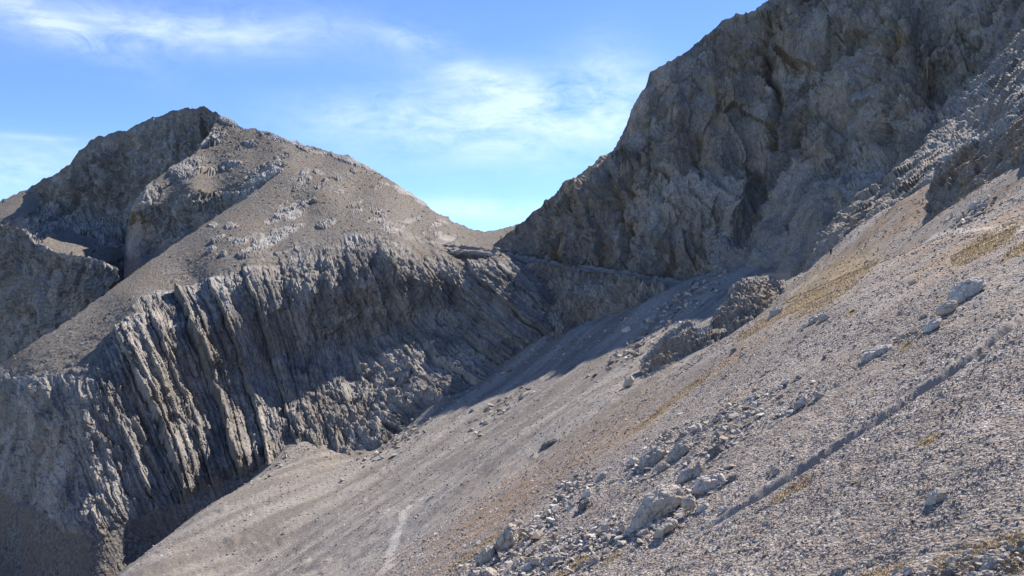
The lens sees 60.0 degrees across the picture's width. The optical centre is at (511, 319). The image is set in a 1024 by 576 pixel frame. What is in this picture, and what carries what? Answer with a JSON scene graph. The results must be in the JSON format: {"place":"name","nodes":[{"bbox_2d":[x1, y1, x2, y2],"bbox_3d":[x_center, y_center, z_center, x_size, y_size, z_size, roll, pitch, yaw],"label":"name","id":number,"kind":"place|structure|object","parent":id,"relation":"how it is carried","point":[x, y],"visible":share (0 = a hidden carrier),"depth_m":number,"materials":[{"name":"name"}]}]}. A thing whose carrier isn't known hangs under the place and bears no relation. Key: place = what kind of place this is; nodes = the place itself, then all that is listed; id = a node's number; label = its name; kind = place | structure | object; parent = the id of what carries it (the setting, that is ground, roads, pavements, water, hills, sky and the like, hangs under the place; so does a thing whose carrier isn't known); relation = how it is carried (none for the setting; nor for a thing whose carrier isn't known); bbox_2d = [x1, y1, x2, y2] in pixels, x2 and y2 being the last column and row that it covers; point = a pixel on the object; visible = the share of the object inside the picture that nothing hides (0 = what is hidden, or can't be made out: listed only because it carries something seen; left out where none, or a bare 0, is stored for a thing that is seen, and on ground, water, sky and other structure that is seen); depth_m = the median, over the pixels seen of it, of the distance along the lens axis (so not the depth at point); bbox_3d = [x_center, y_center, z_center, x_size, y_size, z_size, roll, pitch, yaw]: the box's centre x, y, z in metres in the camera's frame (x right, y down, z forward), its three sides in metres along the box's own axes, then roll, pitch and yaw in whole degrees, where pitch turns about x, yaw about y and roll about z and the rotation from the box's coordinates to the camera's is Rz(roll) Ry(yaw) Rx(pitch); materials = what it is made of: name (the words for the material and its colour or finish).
{"place":"outdoors","nodes":[
{"label":"outdoors","id":0,"kind":"place"},
{"bbox_2d":[0,223,119,363],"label":"cliff","id":1,"kind":"structure","parent":0,"point":[44,290],"depth_m":588.62,"materials":[{"name":"grey stone"}]},
{"bbox_2d":[0,106,219,282],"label":"mountain","id":2,"kind":"structure","parent":0,"point":[82,203],"depth_m":820.30,"materials":[{"name":"grey stone"}]},
{"bbox_2d":[123,116,332,278],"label":"mountain","id":3,"kind":"structure","parent":0,"point":[156,223],"depth_m":670.02,"materials":[{"name":"grey stone"}]},
{"bbox_2d":[123,123,347,276],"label":"loose stones","id":4,"kind":"object","parent":3,"relation":"on","point":[232,171],"visible":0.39,"depth_m":708.16,"materials":[{"name":"grey stone"}]},
{"bbox_2d":[0,148,566,575],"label":"mountain","id":5,"kind":"structure","parent":0,"point":[176,396],"depth_m":394.12,"materials":[{"name":"grey stone"}]},
{"bbox_2d":[1,154,534,569],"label":"loose stones","id":6,"kind":"object","parent":5,"relation":"on","point":[151,536],"visible":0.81,"depth_m":430.37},
{"bbox_2d":[0,0,767,231],"label":"sky","id":7,"kind":"structure","parent":0,"point":[481,111],"materials":[{"name":"blue"}]},
{"bbox_2d":[440,250,670,340],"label":"buttress","id":8,"kind":"structure","parent":0,"point":[582,296],"depth_m":411.18,"materials":[{"name":"grey stone"}]},
{"bbox_2d":[443,244,686,285],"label":"road","id":9,"kind":"structure","parent":0,"point":[667,281],"depth_m":442.13,"materials":[{"name":"grey gravel"}]},
{"bbox_2d":[116,164,1023,575],"bbox_3d":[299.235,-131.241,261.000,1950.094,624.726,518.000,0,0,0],"label":"scree slope","id":10,"kind":"structure","parent":0,"point":[262,532],"depth_m":71.90,"materials":[{"name":"grey gravel"}]},
{"bbox_2d":[471,565,496,575],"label":"boulder","id":11,"kind":"object","parent":10,"relation":"on","point":[484,570],"visible":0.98,"depth_m":51.60,"materials":[{"name":"beige stone"}]},
{"bbox_2d":[476,545,494,563],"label":"boulder","id":12,"kind":"object","parent":10,"relation":"on","point":[486,552],"visible":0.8,"depth_m":56.47,"materials":[{"name":"beige stone"}]},
{"bbox_2d":[494,523,518,554],"bbox_3d":[-0.410,14.290,57.382,1.672,2.169,1.536,0,0,0],"label":"boulder","id":13,"kind":"object","parent":10,"relation":"on","point":[507,537],"visible":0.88,"depth_m":56.84,"materials":[{"name":"beige stone"}]},
{"bbox_2d":[517,528,529,536],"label":"boulder","id":14,"kind":"object","parent":10,"relation":"on","point":[524,530],"visible":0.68,"depth_m":58.10,"materials":[{"name":"grey stone"}]},
{"bbox_2d":[521,563,532,570],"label":"boulder","id":15,"kind":"object","parent":10,"relation":"on","point":[527,566],"visible":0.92,"depth_m":48.91,"materials":[{"name":"stone"}]},
{"bbox_2d":[530,556,540,564],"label":"boulder","id":16,"kind":"object","parent":10,"relation":"on","point":[534,560],"visible":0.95,"depth_m":48.90,"materials":[{"name":"beige stone"}]},
{"bbox_2d":[539,438,557,449],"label":"boulder","id":17,"kind":"object","parent":10,"relation":"on","point":[551,442],"visible":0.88,"depth_m":197.79,"materials":[{"name":"stone"}]},
{"bbox_2d":[544,552,565,565],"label":"boulder","id":18,"kind":"object","parent":10,"relation":"on","point":[550,559],"visible":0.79,"depth_m":47.64,"materials":[{"name":"grey stone"}]},
{"bbox_2d":[557,494,564,500],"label":"boulder","id":19,"kind":"object","parent":10,"relation":"on","point":[559,497],"visible":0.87,"depth_m":62.45,"materials":[{"name":"stone"}]},
{"bbox_2d":[120,166,1023,575],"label":"loose stones","id":20,"kind":"object","parent":10,"relation":"on","point":[818,446],"visible":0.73,"depth_m":45.25,"materials":[{"name":"grey stone"}]},
{"bbox_2d":[577,498,591,510],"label":"boulder","id":21,"kind":"object","parent":10,"relation":"on","point":[583,504],"visible":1,"depth_m":55.97,"materials":[{"name":"stone"}]},
{"bbox_2d":[582,488,591,497],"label":"boulder","id":22,"kind":"object","parent":10,"relation":"on","point":[587,492],"visible":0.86,"depth_m":58.18,"materials":[{"name":"stone"}]},
{"bbox_2d":[589,555,599,563],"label":"boulder","id":23,"kind":"object","parent":10,"relation":"on","point":[594,559],"visible":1,"depth_m":43.18,"materials":[{"name":"grey stone"}]},
{"bbox_2d":[595,471,607,481],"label":"boulder","id":24,"kind":"object","parent":10,"relation":"on","point":[601,475],"visible":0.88,"depth_m":61.32,"materials":[{"name":"grey stone"}]},
{"bbox_2d":[623,375,633,387],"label":"boulder","id":25,"kind":"object","parent":10,"relation":"on","point":[628,381],"visible":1,"depth_m":218.07,"materials":[{"name":"beige stone"}]},
{"bbox_2d":[629,457,638,464],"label":"boulder","id":26,"kind":"object","parent":10,"relation":"on","point":[633,461],"visible":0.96,"depth_m":59.17,"materials":[{"name":"stone"}]},
{"bbox_2d":[260,187,1023,575],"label":"rubble","id":27,"kind":"object","parent":10,"relation":"on","point":[592,539],"visible":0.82,"depth_m":55.44,"materials":[{"name":"stone"}]},
{"bbox_2d":[636,528,648,536],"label":"boulder","id":28,"kind":"object","parent":10,"relation":"on","point":[643,532],"visible":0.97,"depth_m":43.54,"materials":[{"name":"grey stone"}]},
{"bbox_2d":[636,444,666,470],"bbox_3d":[9.047,9.088,57.685,2.007,2.097,1.581,0,0,0],"label":"boulder","id":29,"kind":"object","parent":10,"relation":"on","point":[651,456],"visible":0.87,"depth_m":57.08,"materials":[{"name":"grey stone"}]},
{"bbox_2d":[625,484,683,532],"bbox_3d":[7.261,9.745,45.418,3.163,2.632,1.741,0,0,0],"label":"boulder","id":30,"kind":"object","parent":10,"relation":"on","point":[657,503],"visible":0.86,"depth_m":44.79,"materials":[{"name":"beige stone"}]},
{"bbox_2d":[654,462,669,471],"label":"boulder","id":31,"kind":"object","parent":10,"relation":"on","point":[661,467],"visible":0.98,"depth_m":53.62,"materials":[{"name":"grey stone"}]},
{"bbox_2d":[653,519,677,537],"bbox_3d":[7.227,9.828,41.780,1.174,0.883,0.863,0,0,0],"label":"boulder","id":32,"kind":"object","parent":10,"relation":"on","point":[665,527],"visible":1,"depth_m":41.53,"materials":[{"name":"beige stone"}]},
{"bbox_2d":[665,439,692,462],"bbox_3d":[10.399,8.135,55.067,1.758,1.527,1.268,0,0,0],"label":"boulder","id":33,"kind":"object","parent":10,"relation":"on","point":[680,448],"visible":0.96,"depth_m":54.61,"materials":[{"name":"grey stone"}]},
{"bbox_2d":[675,465,694,483],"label":"boulder","id":34,"kind":"object","parent":10,"relation":"on","point":[687,473],"visible":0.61,"depth_m":49.25,"materials":[{"name":"beige stone"}]},
{"bbox_2d":[681,494,695,510],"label":"boulder","id":35,"kind":"object","parent":10,"relation":"on","point":[688,502],"visible":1,"depth_m":42.81,"materials":[{"name":"beige stone"}]},
{"bbox_2d":[693,461,703,476],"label":"boulder","id":36,"kind":"object","parent":10,"relation":"on","point":[699,470],"visible":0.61,"depth_m":48.75,"materials":[{"name":"grey stone"}]},
{"bbox_2d":[696,501,708,511],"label":"boulder","id":37,"kind":"object","parent":10,"relation":"on","point":[702,505],"visible":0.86,"depth_m":42.23,"materials":[{"name":"stone"}]},
{"bbox_2d":[689,473,726,494],"bbox_3d":[10.135,8.419,45.543,2.045,1.176,1.163,0,0,0],"label":"boulder","id":38,"kind":"object","parent":10,"relation":"on","point":[703,483],"visible":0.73,"depth_m":45.22,"materials":[{"name":"stone"}]},
{"bbox_2d":[400,173,1023,575],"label":"brown stones","id":39,"kind":"object","parent":10,"relation":"on","point":[712,375],"visible":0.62,"depth_m":80.30,"materials":[{"name":"stone"}]},
{"bbox_2d":[638,275,788,378],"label":"outcrop","id":40,"kind":"object","parent":10,"relation":"on","point":[747,300],"visible":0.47,"depth_m":241.27,"materials":[{"name":"grey stone"}]},
{"bbox_2d":[709,443,721,457],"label":"boulder","id":41,"kind":"object","parent":10,"relation":"on","point":[716,449],"visible":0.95,"depth_m":50.77,"materials":[{"name":"stone"}]},
{"bbox_2d":[719,505,728,512],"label":"boulder","id":42,"kind":"object","parent":10,"relation":"on","point":[722,509],"visible":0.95,"depth_m":40.40,"materials":[{"name":"stone"}]},
{"bbox_2d":[728,474,737,481],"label":"boulder","id":43,"kind":"object","parent":10,"relation":"on","point":[732,477],"visible":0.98,"depth_m":44.50,"materials":[{"name":"stone"}]},
{"bbox_2d":[448,221,1023,575],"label":"dry grass","id":44,"kind":"structure","parent":10,"relation":"on","point":[965,259],"depth_m":73.40,"materials":[{"name":"brown plant"}]},
{"bbox_2d":[703,226,828,269],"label":"loose stones","id":45,"kind":"object","parent":10,"relation":"on","point":[727,256],"visible":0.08,"depth_m":400.86,"materials":[{"name":"grey stone"}]},
{"bbox_2d":[767,306,782,318],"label":"boulder","id":46,"kind":"object","parent":10,"relation":"on","point":[774,312],"visible":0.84,"depth_m":94.95,"materials":[{"name":"grey stone"}]},
{"bbox_2d":[770,465,780,474],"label":"boulder","id":47,"kind":"object","parent":10,"relation":"on","point":[775,470],"visible":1,"depth_m":41.73,"materials":[{"name":"grey stone"}]},
{"bbox_2d":[797,395,807,403],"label":"boulder","id":48,"kind":"object","parent":10,"relation":"on","point":[803,399],"visible":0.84,"depth_m":51.32,"materials":[{"name":"stone"}]},
{"bbox_2d":[799,314,819,330],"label":"boulder","id":49,"kind":"object","parent":10,"relation":"on","point":[811,320],"visible":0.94,"depth_m":73.89,"materials":[{"name":"beige stone"}]},
{"bbox_2d":[814,392,823,398],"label":"boulder","id":50,"kind":"object","parent":10,"relation":"on","point":[818,395],"visible":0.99,"depth_m":51.12,"materials":[{"name":"grey stone"}]},
{"bbox_2d":[818,313,828,321],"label":"boulder","id":51,"kind":"object","parent":10,"relation":"on","point":[823,316],"visible":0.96,"depth_m":72.67,"materials":[{"name":"grey stone"}]},
{"bbox_2d":[860,344,892,361],"bbox_3d":[22.109,2.044,53.794,1.793,1.175,1.147,0,0,0],"label":"boulder","id":52,"kind":"object","parent":10,"relation":"on","point":[868,355],"visible":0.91,"depth_m":53.48,"materials":[{"name":"stone"}]},
{"bbox_2d":[896,332,906,339],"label":"boulder","id":53,"kind":"object","parent":10,"relation":"on","point":[900,336],"visible":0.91,"depth_m":54.36,"materials":[{"name":"beige stone"}]},
{"bbox_2d":[902,564,913,570],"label":"boulder","id":54,"kind":"object","parent":10,"relation":"on","point":[906,567],"visible":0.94,"depth_m":26.33,"materials":[{"name":"stone"}]},
{"bbox_2d":[908,279,917,284],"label":"boulder","id":55,"kind":"object","parent":10,"relation":"on","point":[912,281],"visible":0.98,"depth_m":68.83,"materials":[{"name":"beige stone"}]},
{"bbox_2d":[918,570,931,575],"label":"boulder","id":56,"kind":"object","parent":10,"relation":"on","point":[924,572],"visible":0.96,"depth_m":25.36,"materials":[{"name":"beige stone"}]},
{"bbox_2d":[923,318,941,332],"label":"boulder","id":57,"kind":"object","parent":10,"relation":"on","point":[931,324],"visible":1,"depth_m":52.58,"materials":[{"name":"stone"}]},
{"bbox_2d":[926,487,949,505],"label":"boulder","id":58,"kind":"object","parent":10,"relation":"on","point":[936,495],"visible":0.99,"depth_m":29.66,"materials":[{"name":"beige stone"}]},
{"bbox_2d":[935,300,957,315],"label":"boulder","id":59,"kind":"object","parent":10,"relation":"on","point":[946,307],"visible":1,"depth_m":54.11,"materials":[{"name":"beige stone"}]},
{"bbox_2d":[940,565,961,575],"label":"boulder","id":60,"kind":"object","parent":10,"relation":"on","point":[950,570],"visible":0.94,"depth_m":24.72,"materials":[{"name":"stone"}]},
{"bbox_2d":[944,554,962,564],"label":"boulder","id":61,"kind":"object","parent":10,"relation":"on","point":[951,558],"visible":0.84,"depth_m":25.41,"materials":[{"name":"beige stone"}]},
{"bbox_2d":[955,216,962,222],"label":"boulder","id":62,"kind":"object","parent":10,"relation":"on","point":[958,219],"visible":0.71,"depth_m":108.73,"materials":[{"name":"beige stone"}]},
{"bbox_2d":[947,277,986,303],"bbox_3d":[28.762,-1.747,56.098,2.504,2.018,1.678,0,0,0],"label":"boulder","id":63,"kind":"object","parent":10,"relation":"on","point":[961,291],"visible":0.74,"depth_m":55.48,"materials":[{"name":"stone"}]},
{"bbox_2d":[961,548,974,555],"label":"boulder","id":64,"kind":"object","parent":10,"relation":"on","point":[967,551],"visible":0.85,"depth_m":25.51,"materials":[{"name":"stone"}]},
{"bbox_2d":[968,198,981,209],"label":"boulder","id":65,"kind":"object","parent":10,"relation":"on","point":[973,204],"visible":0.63,"depth_m":109.41,"materials":[{"name":"stone"}]},
{"bbox_2d":[973,555,983,562],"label":"boulder","id":66,"kind":"object","parent":10,"relation":"on","point":[977,558],"visible":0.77,"depth_m":24.59,"materials":[{"name":"beige stone"}]},
{"bbox_2d":[968,570,995,575],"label":"boulder","id":67,"kind":"object","parent":10,"relation":"on","point":[983,573],"visible":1,"depth_m":23.46,"materials":[{"name":"grey stone"}]},
{"bbox_2d":[979,553,1000,569],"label":"boulder","id":68,"kind":"object","parent":10,"relation":"on","point":[989,562],"visible":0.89,"depth_m":23.91,"materials":[{"name":"grey stone"}]},
{"bbox_2d":[998,540,1007,545],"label":"boulder","id":69,"kind":"object","parent":10,"relation":"on","point":[1003,542],"visible":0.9,"depth_m":24.84,"materials":[{"name":"stone"}]},
{"bbox_2d":[999,553,1008,557],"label":"boulder","id":70,"kind":"object","parent":10,"relation":"on","point":[1003,555],"visible":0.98,"depth_m":23.94,"materials":[{"name":"stone"}]},
{"bbox_2d":[1016,539,1023,546],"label":"boulder","id":71,"kind":"object","parent":10,"relation":"on","point":[1019,542],"visible":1,"depth_m":24.14,"materials":[{"name":"stone"}]},
{"bbox_2d":[493,0,1023,280],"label":"mountain","id":72,"kind":"structure","parent":0,"point":[794,137],"depth_m":419.42,"materials":[{"name":"grey stone"}]},
{"bbox_2d":[923,97,1023,221],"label":"crag","id":73,"kind":"structure","parent":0,"point":[974,162],"depth_m":136.87,"materials":[{"name":"grey stone"}]}
]}

